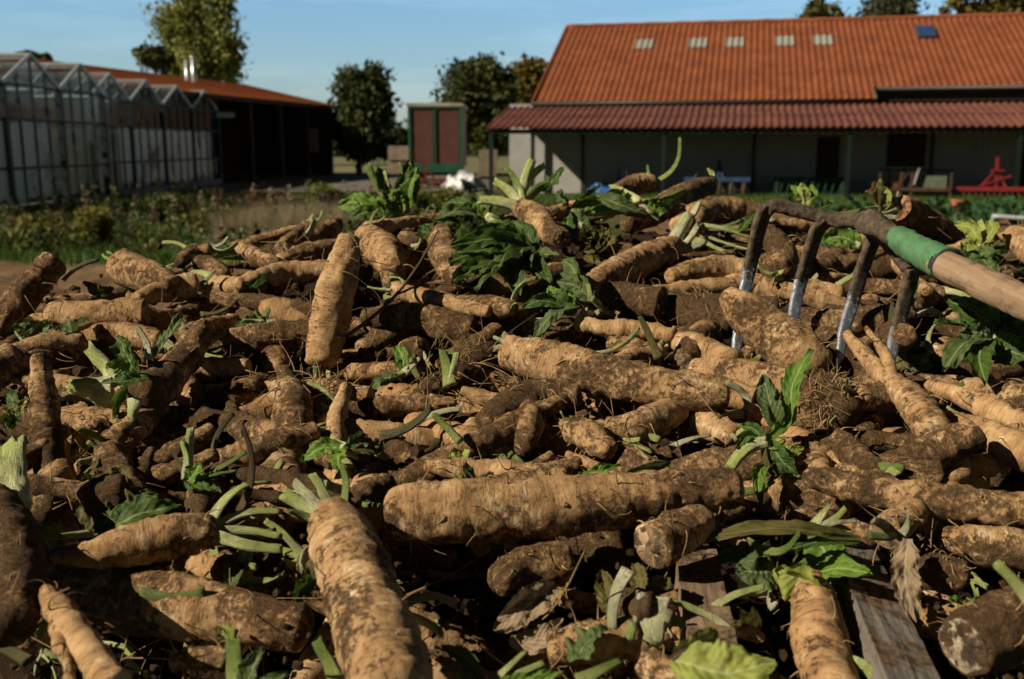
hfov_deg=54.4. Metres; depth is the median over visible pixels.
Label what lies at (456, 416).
chicory root
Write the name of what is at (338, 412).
chicory root
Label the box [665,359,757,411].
chicory root
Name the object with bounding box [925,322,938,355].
stalk scrap
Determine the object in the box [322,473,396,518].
chicory root
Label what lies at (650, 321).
chicory root
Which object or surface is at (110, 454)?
chicory root
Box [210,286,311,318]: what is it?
chicory root
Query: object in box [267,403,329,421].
leaf tuft
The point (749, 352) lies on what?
chicory root
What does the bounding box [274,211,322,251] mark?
chicory root
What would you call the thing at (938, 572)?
chicory root
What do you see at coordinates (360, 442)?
leaf tuft
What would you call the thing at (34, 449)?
chicory root
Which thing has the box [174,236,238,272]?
chicory root
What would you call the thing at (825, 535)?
dark leaf
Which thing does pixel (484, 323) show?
chicory root
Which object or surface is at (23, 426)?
chicory root
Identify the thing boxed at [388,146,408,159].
wooden crate
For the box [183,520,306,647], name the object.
chicory root
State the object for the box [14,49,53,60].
roadside tree
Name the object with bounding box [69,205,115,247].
weed bush
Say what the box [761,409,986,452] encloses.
chicory root
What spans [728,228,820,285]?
chicory root
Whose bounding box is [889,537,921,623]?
dry leaf
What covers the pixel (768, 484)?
stalk scrap
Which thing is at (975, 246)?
leaf mass
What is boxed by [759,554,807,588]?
leaf tuft
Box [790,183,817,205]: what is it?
leaf tuft
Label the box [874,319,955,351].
chicory root
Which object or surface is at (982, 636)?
chicory root
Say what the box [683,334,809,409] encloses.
chicory root
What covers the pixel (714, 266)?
chicory root
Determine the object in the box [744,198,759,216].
chicory root
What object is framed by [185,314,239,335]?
chicory root
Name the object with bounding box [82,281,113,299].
green leaf
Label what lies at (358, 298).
chicory root
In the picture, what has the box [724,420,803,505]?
leaf tuft
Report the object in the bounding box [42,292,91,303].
chicory root
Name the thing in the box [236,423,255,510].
dry stalk
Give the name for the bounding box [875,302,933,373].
leaf tuft
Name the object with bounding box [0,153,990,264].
ground
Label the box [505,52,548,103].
autumn tree
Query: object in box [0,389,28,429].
leaf tuft
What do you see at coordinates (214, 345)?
chicory root
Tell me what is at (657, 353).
cut stalk
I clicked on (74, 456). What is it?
chicory root
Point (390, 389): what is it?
chicory root
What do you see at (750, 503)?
chicory root
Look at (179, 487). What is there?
chicory root
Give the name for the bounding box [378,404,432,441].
stalk scrap
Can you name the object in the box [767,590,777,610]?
stalk scrap
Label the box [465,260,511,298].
chicory root
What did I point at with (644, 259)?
chicory root
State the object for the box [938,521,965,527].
chicory root
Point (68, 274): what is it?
stalk scrap
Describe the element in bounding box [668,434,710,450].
stalk scrap
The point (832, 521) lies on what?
leaf tuft
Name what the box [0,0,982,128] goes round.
sky
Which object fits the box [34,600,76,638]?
stalk scrap
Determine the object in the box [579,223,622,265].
rotting rosette
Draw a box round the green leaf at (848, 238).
[822,228,862,249]
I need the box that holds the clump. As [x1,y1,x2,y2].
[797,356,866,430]
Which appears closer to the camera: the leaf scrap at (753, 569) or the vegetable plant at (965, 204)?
the leaf scrap at (753, 569)
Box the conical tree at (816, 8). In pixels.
[795,0,855,17]
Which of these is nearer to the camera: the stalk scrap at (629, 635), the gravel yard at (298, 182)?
the stalk scrap at (629, 635)
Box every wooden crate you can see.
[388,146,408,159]
[388,160,406,173]
[477,163,495,175]
[478,176,496,188]
[479,150,497,162]
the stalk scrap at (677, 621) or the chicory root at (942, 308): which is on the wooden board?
the stalk scrap at (677, 621)
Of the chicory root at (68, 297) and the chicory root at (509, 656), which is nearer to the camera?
the chicory root at (509, 656)
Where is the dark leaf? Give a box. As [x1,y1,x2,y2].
[702,519,860,550]
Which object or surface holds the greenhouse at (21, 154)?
on the ground at (611, 222)
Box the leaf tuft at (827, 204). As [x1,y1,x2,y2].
[817,200,861,212]
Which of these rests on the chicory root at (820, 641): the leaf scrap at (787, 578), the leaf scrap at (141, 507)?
the leaf scrap at (787, 578)
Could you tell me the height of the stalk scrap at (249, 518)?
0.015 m
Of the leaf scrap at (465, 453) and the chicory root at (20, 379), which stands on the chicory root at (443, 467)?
the leaf scrap at (465, 453)
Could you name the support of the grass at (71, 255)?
on the ground at (611, 222)
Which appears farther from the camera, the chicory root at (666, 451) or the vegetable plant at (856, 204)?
the vegetable plant at (856, 204)
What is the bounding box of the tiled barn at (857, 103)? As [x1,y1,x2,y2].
[486,12,1023,199]
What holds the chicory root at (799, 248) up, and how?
on the soil heap
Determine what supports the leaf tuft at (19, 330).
on the leaf scrap at (42, 326)
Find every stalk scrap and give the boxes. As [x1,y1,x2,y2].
[0,646,35,665]
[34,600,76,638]
[60,258,98,280]
[139,585,205,600]
[162,240,186,247]
[200,298,237,316]
[210,412,234,463]
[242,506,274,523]
[274,458,285,468]
[298,545,309,574]
[307,381,334,400]
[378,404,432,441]
[407,591,464,612]
[413,613,443,637]
[417,407,460,426]
[424,438,441,453]
[526,318,541,321]
[597,326,639,353]
[623,620,636,647]
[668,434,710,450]
[670,599,740,639]
[670,614,684,629]
[711,584,764,605]
[744,478,774,495]
[746,530,800,555]
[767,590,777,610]
[852,655,871,678]
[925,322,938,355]
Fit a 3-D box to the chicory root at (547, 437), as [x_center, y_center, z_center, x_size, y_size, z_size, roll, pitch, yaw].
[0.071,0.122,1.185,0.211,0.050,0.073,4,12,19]
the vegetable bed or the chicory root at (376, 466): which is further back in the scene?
the vegetable bed
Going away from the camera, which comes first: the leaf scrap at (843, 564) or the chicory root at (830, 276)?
the leaf scrap at (843, 564)
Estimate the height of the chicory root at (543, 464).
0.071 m
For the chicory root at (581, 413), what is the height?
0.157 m
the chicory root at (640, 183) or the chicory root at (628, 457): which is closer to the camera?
the chicory root at (628, 457)
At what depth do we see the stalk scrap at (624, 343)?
1.44 m
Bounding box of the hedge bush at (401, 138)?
[388,125,407,145]
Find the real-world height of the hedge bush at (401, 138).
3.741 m
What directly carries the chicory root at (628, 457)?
on the soil heap
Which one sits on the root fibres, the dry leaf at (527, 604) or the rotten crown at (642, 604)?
the dry leaf at (527, 604)
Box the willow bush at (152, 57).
[131,40,179,74]
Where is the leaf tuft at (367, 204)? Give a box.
[338,191,385,220]
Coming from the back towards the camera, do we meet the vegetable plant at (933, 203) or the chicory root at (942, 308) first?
the vegetable plant at (933, 203)
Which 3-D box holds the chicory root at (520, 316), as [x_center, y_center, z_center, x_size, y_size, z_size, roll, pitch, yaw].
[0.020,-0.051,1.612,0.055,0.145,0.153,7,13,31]
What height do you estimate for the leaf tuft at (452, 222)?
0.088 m
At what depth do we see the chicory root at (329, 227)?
2.00 m
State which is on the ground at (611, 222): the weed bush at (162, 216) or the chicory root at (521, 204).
the weed bush at (162, 216)
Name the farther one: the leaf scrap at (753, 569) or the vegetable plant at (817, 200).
the vegetable plant at (817, 200)
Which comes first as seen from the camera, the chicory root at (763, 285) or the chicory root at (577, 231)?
the chicory root at (763, 285)
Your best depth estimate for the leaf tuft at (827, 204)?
2.10 m
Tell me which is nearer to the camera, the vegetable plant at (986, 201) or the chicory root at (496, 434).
the chicory root at (496, 434)
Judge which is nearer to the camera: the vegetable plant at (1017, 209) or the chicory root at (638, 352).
the chicory root at (638, 352)
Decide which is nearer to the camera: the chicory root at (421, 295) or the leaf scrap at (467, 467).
the leaf scrap at (467, 467)
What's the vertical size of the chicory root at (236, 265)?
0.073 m
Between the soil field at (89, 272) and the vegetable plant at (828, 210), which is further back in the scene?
the vegetable plant at (828, 210)
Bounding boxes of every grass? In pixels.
[0,191,1023,266]
[198,197,357,244]
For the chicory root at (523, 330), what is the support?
on the soil heap
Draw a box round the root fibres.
[0,217,1000,678]
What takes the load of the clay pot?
on the vegetable bed
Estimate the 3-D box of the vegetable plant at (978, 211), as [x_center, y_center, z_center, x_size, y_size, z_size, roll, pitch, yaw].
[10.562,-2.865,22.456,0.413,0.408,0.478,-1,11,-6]
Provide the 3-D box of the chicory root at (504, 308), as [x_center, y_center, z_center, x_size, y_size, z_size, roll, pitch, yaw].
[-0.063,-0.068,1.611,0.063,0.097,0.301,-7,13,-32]
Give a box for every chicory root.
[0,251,70,337]
[0,312,87,392]
[0,334,19,344]
[0,341,29,400]
[0,364,92,406]
[0,396,30,442]
[0,405,137,443]
[0,434,81,647]
[2,353,66,473]
[8,368,222,410]
[17,440,88,678]
[18,312,174,350]
[21,323,114,370]
[26,425,70,471]
[27,458,84,530]
[27,474,228,514]
[28,579,136,678]
[35,303,46,311]
[37,297,149,329]
[38,268,187,312]
[40,563,314,662]
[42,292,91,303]
[46,556,151,678]
[47,282,174,332]
[49,480,283,574]
[58,366,102,399]
[61,405,190,448]
[61,423,217,543]
[62,362,151,377]
[62,375,220,408]
[62,397,191,464]
[65,305,226,419]
[66,413,112,474]
[73,370,142,407]
[74,453,90,473]
[76,405,169,480]
[83,444,158,471]
[91,439,175,567]
[92,280,135,299]
[102,248,181,296]
[119,382,390,469]
[131,269,214,304]
[131,329,226,362]
[150,285,283,331]
[159,480,185,514]
[160,636,225,678]
[166,225,296,269]
[170,506,280,585]
[173,340,298,353]
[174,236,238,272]
[181,374,207,491]
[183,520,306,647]
[184,461,227,556]
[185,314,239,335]
[191,270,250,293]
[192,254,237,275]
[195,350,261,382]
[196,367,270,409]
[202,356,305,397]
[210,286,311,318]
[215,421,327,465]
[220,461,456,565]
[222,318,308,370]
[225,261,259,270]
[226,452,395,509]
[226,478,316,533]
[232,307,303,380]
[233,247,325,292]
[235,242,283,266]
[236,364,317,541]
[236,544,307,595]
[239,244,409,287]
[239,380,375,417]
[241,343,363,407]
[258,288,310,320]
[263,518,495,595]
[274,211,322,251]
[276,223,366,261]
[276,539,442,625]
[277,447,306,474]
[279,464,433,678]
[283,252,362,290]
[287,233,390,378]
[289,342,451,372]
[289,542,403,678]
[296,562,494,659]
[300,215,344,242]
[300,455,417,539]
[308,467,523,555]
[313,413,442,454]
[315,392,456,422]
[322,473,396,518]
[324,382,400,573]
[331,345,439,384]
[339,468,383,531]
[347,316,373,337]
[347,413,431,463]
[348,208,413,302]
[352,288,479,353]
[353,291,398,308]
[355,329,408,354]
[359,380,466,395]
[362,208,442,233]
[362,249,436,277]
[365,459,526,553]
[366,215,433,269]
[367,276,491,317]
[375,310,536,419]
[375,393,593,418]
[379,322,503,420]
[382,456,744,558]
[383,277,471,295]
[384,357,524,462]
[393,273,485,302]
[393,387,569,485]
[396,539,575,595]
[398,336,433,380]
[408,223,469,293]
[421,279,445,288]
[423,429,568,478]
[429,353,587,407]
[429,656,513,678]
[442,316,489,349]
[450,412,470,424]
[454,276,537,321]
[460,368,698,460]
[463,409,480,427]
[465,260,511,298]
[475,363,582,456]
[476,156,571,248]
[478,588,678,673]
[486,454,602,564]
[487,540,575,607]
[492,331,729,417]
[493,451,585,478]
[494,279,545,331]
[496,203,571,222]
[497,318,582,343]
[500,366,626,414]
[510,419,661,459]
[519,409,589,456]
[522,255,676,346]
[522,263,563,291]
[525,258,587,276]
[538,221,611,249]
[542,301,608,344]
[546,398,619,460]
[546,594,641,678]
[553,587,782,678]
[553,627,678,678]
[555,200,614,222]
[557,450,766,555]
[575,300,655,320]
[575,300,671,326]
[578,333,616,354]
[582,407,674,460]
[586,211,707,299]
[586,393,643,412]
[587,351,673,413]
[590,529,672,652]
[594,268,667,319]
[595,400,624,417]
[597,323,691,351]
[598,410,732,463]
[603,398,688,445]
[606,313,734,413]
[606,335,647,354]
[610,437,804,602]
[613,137,681,194]
[615,326,675,365]
[619,242,667,284]
[620,168,718,232]
[634,500,714,574]
[634,645,676,678]
[635,261,674,283]
[650,269,818,295]
[652,436,784,458]
[658,286,732,341]
[661,251,760,283]
[662,291,778,324]
[663,420,742,442]
[664,326,761,359]
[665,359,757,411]
[668,435,833,481]
[670,318,724,369]
[673,248,742,264]
[681,196,746,234]
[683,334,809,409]
[688,386,744,445]
[691,222,731,252]
[698,224,728,251]
[713,491,771,523]
[719,287,837,375]
[720,380,850,430]
[721,237,804,252]
[724,273,865,306]
[728,223,856,237]
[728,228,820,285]
[741,345,755,358]
[743,457,945,514]
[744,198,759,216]
[750,216,813,230]
[759,245,830,265]
[760,272,848,281]
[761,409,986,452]
[761,417,938,533]
[766,279,876,309]
[773,419,986,552]
[773,568,859,678]
[785,280,945,336]
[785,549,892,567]
[796,242,886,280]
[801,307,867,360]
[802,466,1023,528]
[807,450,832,467]
[814,425,904,476]
[822,299,962,337]
[826,368,864,383]
[829,358,972,414]
[829,376,963,424]
[830,220,893,253]
[830,278,970,298]
[834,326,971,483]
[837,254,927,279]
[837,576,1023,670]
[842,451,1011,554]
[850,412,899,515]
[856,493,936,549]
[859,335,878,355]
[861,294,879,302]
[862,296,896,305]
[863,381,965,428]
[865,179,965,238]
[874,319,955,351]
[875,427,979,454]
[881,537,1023,576]
[887,286,951,336]
[888,255,934,296]
[900,368,1023,409]
[916,521,976,607]
[920,586,967,615]
[923,526,996,596]
[923,579,1023,678]
[924,379,1023,473]
[925,253,1020,287]
[925,300,960,363]
[927,360,1023,377]
[930,229,964,244]
[930,303,966,323]
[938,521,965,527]
[940,517,1023,579]
[943,402,1023,472]
[946,210,1019,250]
[988,482,1023,491]
[997,219,1023,265]
[999,376,1023,383]
[1000,265,1023,282]
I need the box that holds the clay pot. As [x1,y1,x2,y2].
[950,199,963,210]
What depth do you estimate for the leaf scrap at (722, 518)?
1.01 m
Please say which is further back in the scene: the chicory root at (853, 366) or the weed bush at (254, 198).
the weed bush at (254, 198)
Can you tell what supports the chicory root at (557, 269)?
on the soil heap
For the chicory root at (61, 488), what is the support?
on the soil crumbs
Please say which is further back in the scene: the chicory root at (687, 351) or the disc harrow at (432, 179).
the disc harrow at (432, 179)
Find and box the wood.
[333,116,508,156]
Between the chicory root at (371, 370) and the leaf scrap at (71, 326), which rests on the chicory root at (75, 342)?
the leaf scrap at (71, 326)
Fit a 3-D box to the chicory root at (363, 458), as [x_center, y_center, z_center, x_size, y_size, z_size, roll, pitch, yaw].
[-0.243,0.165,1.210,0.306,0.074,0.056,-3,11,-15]
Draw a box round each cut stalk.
[213,624,290,678]
[312,635,344,678]
[432,413,463,443]
[439,347,459,387]
[575,657,620,678]
[638,316,663,360]
[993,559,1023,603]
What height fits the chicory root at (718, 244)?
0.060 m
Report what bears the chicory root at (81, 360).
on the soil heap
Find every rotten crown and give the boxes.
[53,464,153,537]
[594,563,672,648]
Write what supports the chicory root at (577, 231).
on the soil heap
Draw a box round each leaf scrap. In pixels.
[19,316,57,338]
[38,523,65,553]
[56,316,89,333]
[93,493,181,537]
[195,287,210,298]
[214,243,246,262]
[223,549,252,586]
[246,273,274,293]
[449,447,469,477]
[462,459,493,478]
[508,617,563,654]
[564,623,607,661]
[714,511,727,523]
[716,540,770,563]
[719,615,765,643]
[730,606,761,629]
[735,549,779,593]
[772,563,832,602]
[803,535,848,582]
[814,553,872,579]
[948,595,976,606]
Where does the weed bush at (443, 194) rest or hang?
on the ground at (611, 222)
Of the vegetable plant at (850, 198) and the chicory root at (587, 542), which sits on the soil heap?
the chicory root at (587, 542)
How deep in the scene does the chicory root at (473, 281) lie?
1.69 m
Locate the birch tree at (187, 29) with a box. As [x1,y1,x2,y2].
[138,0,254,83]
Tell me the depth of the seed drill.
31.55 m
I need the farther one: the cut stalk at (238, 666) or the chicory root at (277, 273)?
the chicory root at (277, 273)
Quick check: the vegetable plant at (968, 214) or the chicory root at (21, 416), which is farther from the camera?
the vegetable plant at (968, 214)
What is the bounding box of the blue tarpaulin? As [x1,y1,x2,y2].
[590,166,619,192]
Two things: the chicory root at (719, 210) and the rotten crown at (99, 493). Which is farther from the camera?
the chicory root at (719, 210)
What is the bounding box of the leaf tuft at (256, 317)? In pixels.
[234,308,276,327]
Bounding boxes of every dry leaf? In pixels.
[493,579,558,632]
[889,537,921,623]
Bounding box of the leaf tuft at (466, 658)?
[440,644,563,678]
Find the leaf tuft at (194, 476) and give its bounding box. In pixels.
[170,426,246,493]
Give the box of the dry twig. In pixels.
[345,230,472,338]
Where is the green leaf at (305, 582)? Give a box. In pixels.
[291,554,315,602]
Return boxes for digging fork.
[732,198,1023,370]
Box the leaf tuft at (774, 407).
[757,348,813,427]
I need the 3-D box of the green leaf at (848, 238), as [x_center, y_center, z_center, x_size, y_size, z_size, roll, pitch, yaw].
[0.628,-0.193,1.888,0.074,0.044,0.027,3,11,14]
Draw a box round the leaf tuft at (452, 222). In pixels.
[417,191,473,233]
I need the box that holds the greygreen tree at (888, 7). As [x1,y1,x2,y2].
[846,0,930,16]
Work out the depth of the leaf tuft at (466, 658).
0.76 m
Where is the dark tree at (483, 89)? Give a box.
[429,51,529,162]
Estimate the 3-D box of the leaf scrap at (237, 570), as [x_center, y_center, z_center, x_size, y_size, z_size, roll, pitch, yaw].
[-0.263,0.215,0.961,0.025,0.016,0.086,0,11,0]
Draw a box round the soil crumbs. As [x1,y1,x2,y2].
[0,206,1023,678]
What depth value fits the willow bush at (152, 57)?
80.50 m
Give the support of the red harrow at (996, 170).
on the ground at (611, 222)
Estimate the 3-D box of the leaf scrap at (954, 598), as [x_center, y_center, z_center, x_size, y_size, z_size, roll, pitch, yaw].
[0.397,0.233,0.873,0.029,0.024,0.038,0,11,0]
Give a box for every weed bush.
[11,213,56,249]
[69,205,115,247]
[135,190,196,225]
[179,204,240,238]
[228,190,305,211]
[304,181,357,209]
[392,182,468,214]
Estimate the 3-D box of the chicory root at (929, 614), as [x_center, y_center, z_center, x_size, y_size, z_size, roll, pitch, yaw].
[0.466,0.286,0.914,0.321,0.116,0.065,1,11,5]
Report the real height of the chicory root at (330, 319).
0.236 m
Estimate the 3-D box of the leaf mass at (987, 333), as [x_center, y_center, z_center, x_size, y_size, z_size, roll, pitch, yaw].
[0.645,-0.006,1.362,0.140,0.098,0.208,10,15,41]
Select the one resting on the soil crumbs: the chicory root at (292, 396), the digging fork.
the chicory root at (292, 396)
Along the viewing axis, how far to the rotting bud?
1.93 m
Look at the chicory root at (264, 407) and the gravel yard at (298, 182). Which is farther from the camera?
the gravel yard at (298, 182)
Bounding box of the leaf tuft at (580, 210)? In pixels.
[555,183,646,246]
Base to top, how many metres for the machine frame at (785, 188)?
0.680 m
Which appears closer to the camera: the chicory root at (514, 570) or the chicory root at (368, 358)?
the chicory root at (514, 570)
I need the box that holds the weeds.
[0,175,599,258]
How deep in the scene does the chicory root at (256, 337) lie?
1.50 m
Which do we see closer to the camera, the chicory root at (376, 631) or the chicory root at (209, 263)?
the chicory root at (376, 631)
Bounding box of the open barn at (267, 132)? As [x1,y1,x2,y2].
[0,56,337,199]
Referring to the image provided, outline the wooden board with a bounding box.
[673,545,737,645]
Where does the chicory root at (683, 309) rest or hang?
on the chicory root at (655, 362)
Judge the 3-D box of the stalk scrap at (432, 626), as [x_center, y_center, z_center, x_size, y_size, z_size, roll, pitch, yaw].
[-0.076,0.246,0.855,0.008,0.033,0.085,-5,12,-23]
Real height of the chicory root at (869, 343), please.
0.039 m
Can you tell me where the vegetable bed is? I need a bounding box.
[616,208,1023,268]
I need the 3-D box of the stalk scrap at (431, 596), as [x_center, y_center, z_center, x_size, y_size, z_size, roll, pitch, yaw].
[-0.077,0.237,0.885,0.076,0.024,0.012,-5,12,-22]
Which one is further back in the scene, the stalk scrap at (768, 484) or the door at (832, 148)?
the door at (832, 148)
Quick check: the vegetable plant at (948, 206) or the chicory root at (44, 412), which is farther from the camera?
the vegetable plant at (948, 206)
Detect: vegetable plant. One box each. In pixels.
[778,194,795,202]
[812,197,834,209]
[818,204,834,211]
[820,237,830,246]
[829,198,843,211]
[843,205,863,210]
[845,195,868,208]
[851,201,876,210]
[927,196,944,207]
[930,203,951,210]
[937,205,959,217]
[939,201,957,214]
[949,213,962,221]
[957,198,976,212]
[962,209,979,221]
[971,203,988,216]
[975,205,1004,224]
[976,198,991,207]
[988,200,1009,210]
[996,195,1015,206]
[1000,201,1023,223]
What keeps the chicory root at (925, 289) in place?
on the chicory root at (885, 287)
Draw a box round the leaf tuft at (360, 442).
[299,430,383,471]
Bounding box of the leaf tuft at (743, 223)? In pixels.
[669,200,755,255]
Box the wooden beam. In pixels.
[828,546,939,678]
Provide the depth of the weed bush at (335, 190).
23.58 m
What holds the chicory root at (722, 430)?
on the soil crumbs
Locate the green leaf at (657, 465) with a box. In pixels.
[628,460,670,472]
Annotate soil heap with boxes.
[0,230,1023,678]
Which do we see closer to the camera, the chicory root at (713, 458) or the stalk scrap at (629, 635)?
the stalk scrap at (629, 635)
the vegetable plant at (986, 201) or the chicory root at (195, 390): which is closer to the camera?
the chicory root at (195, 390)
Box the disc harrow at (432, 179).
[419,160,446,187]
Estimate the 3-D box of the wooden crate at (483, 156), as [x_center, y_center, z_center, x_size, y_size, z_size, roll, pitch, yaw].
[-0.880,-6.798,36.916,0.675,0.474,1.000,0,11,0]
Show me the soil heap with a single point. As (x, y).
(460, 588)
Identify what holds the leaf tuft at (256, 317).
on the chicory root at (256, 337)
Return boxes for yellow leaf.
[669,626,776,678]
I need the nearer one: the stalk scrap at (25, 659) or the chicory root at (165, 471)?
the stalk scrap at (25, 659)
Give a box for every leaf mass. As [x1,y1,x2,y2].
[448,220,558,299]
[933,296,1023,385]
[954,218,1023,271]
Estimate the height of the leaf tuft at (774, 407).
0.087 m
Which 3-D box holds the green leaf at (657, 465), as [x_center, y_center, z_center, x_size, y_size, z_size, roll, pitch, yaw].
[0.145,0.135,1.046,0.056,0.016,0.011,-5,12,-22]
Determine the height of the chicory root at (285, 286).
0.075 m
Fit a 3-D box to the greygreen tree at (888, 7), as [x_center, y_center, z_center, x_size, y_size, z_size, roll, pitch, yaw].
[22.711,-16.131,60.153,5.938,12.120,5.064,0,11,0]
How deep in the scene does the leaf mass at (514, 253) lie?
1.61 m
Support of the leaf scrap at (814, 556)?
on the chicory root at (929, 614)
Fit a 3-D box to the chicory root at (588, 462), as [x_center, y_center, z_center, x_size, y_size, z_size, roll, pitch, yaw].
[0.151,0.180,1.046,0.244,0.096,0.054,6,13,29]
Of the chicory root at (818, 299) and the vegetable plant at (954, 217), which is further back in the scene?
the vegetable plant at (954, 217)
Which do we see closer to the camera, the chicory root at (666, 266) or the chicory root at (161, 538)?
the chicory root at (161, 538)
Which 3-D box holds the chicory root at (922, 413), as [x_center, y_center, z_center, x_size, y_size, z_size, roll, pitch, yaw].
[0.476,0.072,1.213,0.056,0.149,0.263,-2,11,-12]
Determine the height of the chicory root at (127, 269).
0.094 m
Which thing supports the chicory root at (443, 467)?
on the chicory root at (587, 542)
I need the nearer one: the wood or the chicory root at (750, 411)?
the chicory root at (750, 411)
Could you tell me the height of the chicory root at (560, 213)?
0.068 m
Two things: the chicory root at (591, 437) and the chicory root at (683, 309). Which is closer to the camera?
the chicory root at (591, 437)
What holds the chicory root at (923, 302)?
on the chicory root at (926, 325)
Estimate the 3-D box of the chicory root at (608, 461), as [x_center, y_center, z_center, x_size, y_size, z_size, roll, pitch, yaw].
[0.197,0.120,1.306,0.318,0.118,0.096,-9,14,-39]
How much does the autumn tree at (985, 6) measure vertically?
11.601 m
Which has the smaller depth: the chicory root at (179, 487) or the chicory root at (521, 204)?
the chicory root at (179, 487)
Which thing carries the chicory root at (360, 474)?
on the soil heap
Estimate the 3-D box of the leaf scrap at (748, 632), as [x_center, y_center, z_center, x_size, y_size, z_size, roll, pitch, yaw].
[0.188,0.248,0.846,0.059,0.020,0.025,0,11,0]
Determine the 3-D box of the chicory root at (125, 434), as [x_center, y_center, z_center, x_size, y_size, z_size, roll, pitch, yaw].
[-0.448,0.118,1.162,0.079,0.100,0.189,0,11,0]
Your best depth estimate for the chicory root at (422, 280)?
1.87 m
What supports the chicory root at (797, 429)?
on the soil heap
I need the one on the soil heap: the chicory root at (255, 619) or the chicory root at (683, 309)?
the chicory root at (255, 619)
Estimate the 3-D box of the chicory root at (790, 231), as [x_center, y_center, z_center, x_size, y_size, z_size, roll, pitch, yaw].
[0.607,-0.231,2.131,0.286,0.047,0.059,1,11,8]
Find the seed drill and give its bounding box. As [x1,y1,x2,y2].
[872,162,953,197]
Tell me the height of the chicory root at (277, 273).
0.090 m
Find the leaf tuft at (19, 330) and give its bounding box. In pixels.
[12,322,33,340]
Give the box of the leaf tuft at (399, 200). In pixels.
[364,159,419,217]
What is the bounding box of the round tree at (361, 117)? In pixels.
[319,59,403,174]
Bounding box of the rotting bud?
[865,182,891,211]
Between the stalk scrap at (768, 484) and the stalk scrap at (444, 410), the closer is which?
the stalk scrap at (768, 484)
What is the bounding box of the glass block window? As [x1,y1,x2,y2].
[970,139,988,152]
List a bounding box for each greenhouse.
[0,53,112,211]
[7,73,222,196]
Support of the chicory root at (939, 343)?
on the soil heap
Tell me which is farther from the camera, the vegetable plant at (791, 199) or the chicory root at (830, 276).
the vegetable plant at (791, 199)
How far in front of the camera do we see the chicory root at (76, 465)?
1.24 m
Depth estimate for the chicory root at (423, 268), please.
1.94 m
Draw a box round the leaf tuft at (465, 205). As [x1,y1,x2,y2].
[432,189,511,225]
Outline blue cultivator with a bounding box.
[684,160,751,196]
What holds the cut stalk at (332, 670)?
on the soil heap
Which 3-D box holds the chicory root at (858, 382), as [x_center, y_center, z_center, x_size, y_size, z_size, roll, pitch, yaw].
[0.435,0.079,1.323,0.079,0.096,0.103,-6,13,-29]
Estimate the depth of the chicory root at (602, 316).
1.64 m
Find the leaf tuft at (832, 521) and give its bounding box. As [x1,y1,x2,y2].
[810,505,856,530]
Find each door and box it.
[815,137,839,192]
[1013,135,1023,194]
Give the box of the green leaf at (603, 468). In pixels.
[577,462,621,474]
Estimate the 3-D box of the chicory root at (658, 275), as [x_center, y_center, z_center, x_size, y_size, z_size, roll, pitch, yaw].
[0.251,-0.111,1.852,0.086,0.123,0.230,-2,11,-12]
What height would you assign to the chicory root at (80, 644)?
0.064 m
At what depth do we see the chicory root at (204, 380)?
1.42 m
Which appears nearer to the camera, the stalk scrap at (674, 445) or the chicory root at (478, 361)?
the stalk scrap at (674, 445)
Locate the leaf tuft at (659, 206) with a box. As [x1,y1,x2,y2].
[600,185,685,222]
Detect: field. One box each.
[0,260,251,340]
[333,155,508,172]
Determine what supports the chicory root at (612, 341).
on the chicory root at (604, 411)
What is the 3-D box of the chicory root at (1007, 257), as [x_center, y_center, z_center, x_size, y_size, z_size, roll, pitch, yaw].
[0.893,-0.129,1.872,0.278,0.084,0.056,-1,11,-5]
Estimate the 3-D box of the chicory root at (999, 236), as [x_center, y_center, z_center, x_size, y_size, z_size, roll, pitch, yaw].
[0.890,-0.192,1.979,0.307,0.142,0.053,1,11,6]
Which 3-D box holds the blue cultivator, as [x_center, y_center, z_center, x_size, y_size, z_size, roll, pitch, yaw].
[6.805,-5.322,32.954,2.203,1.228,1.174,2,11,12]
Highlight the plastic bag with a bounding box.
[438,170,488,193]
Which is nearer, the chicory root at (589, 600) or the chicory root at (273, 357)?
the chicory root at (589, 600)
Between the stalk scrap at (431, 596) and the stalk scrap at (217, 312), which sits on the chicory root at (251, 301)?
the stalk scrap at (217, 312)
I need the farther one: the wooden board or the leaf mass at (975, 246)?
the leaf mass at (975, 246)
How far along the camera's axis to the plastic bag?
32.28 m
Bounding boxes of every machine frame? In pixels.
[774,177,805,195]
[809,177,844,196]
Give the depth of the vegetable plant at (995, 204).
23.89 m
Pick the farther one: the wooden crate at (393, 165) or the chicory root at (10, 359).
the wooden crate at (393, 165)
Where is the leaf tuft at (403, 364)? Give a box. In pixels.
[372,346,420,392]
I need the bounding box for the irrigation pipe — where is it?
[991,214,1023,220]
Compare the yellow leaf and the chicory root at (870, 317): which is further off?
the chicory root at (870, 317)
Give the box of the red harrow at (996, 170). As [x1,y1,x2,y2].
[957,157,1023,201]
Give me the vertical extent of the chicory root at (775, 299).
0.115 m
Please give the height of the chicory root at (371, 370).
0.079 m
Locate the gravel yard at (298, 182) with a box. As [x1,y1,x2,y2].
[163,174,477,191]
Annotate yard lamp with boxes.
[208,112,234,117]
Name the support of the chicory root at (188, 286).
on the chicory root at (159, 316)
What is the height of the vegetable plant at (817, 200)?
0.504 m
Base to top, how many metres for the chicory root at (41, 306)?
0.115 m
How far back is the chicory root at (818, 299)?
1.66 m
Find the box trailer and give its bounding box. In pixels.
[406,103,467,182]
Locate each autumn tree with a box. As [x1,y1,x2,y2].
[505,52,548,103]
[932,0,1023,14]
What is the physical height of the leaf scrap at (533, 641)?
0.035 m
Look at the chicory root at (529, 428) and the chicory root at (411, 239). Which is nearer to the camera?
the chicory root at (529, 428)

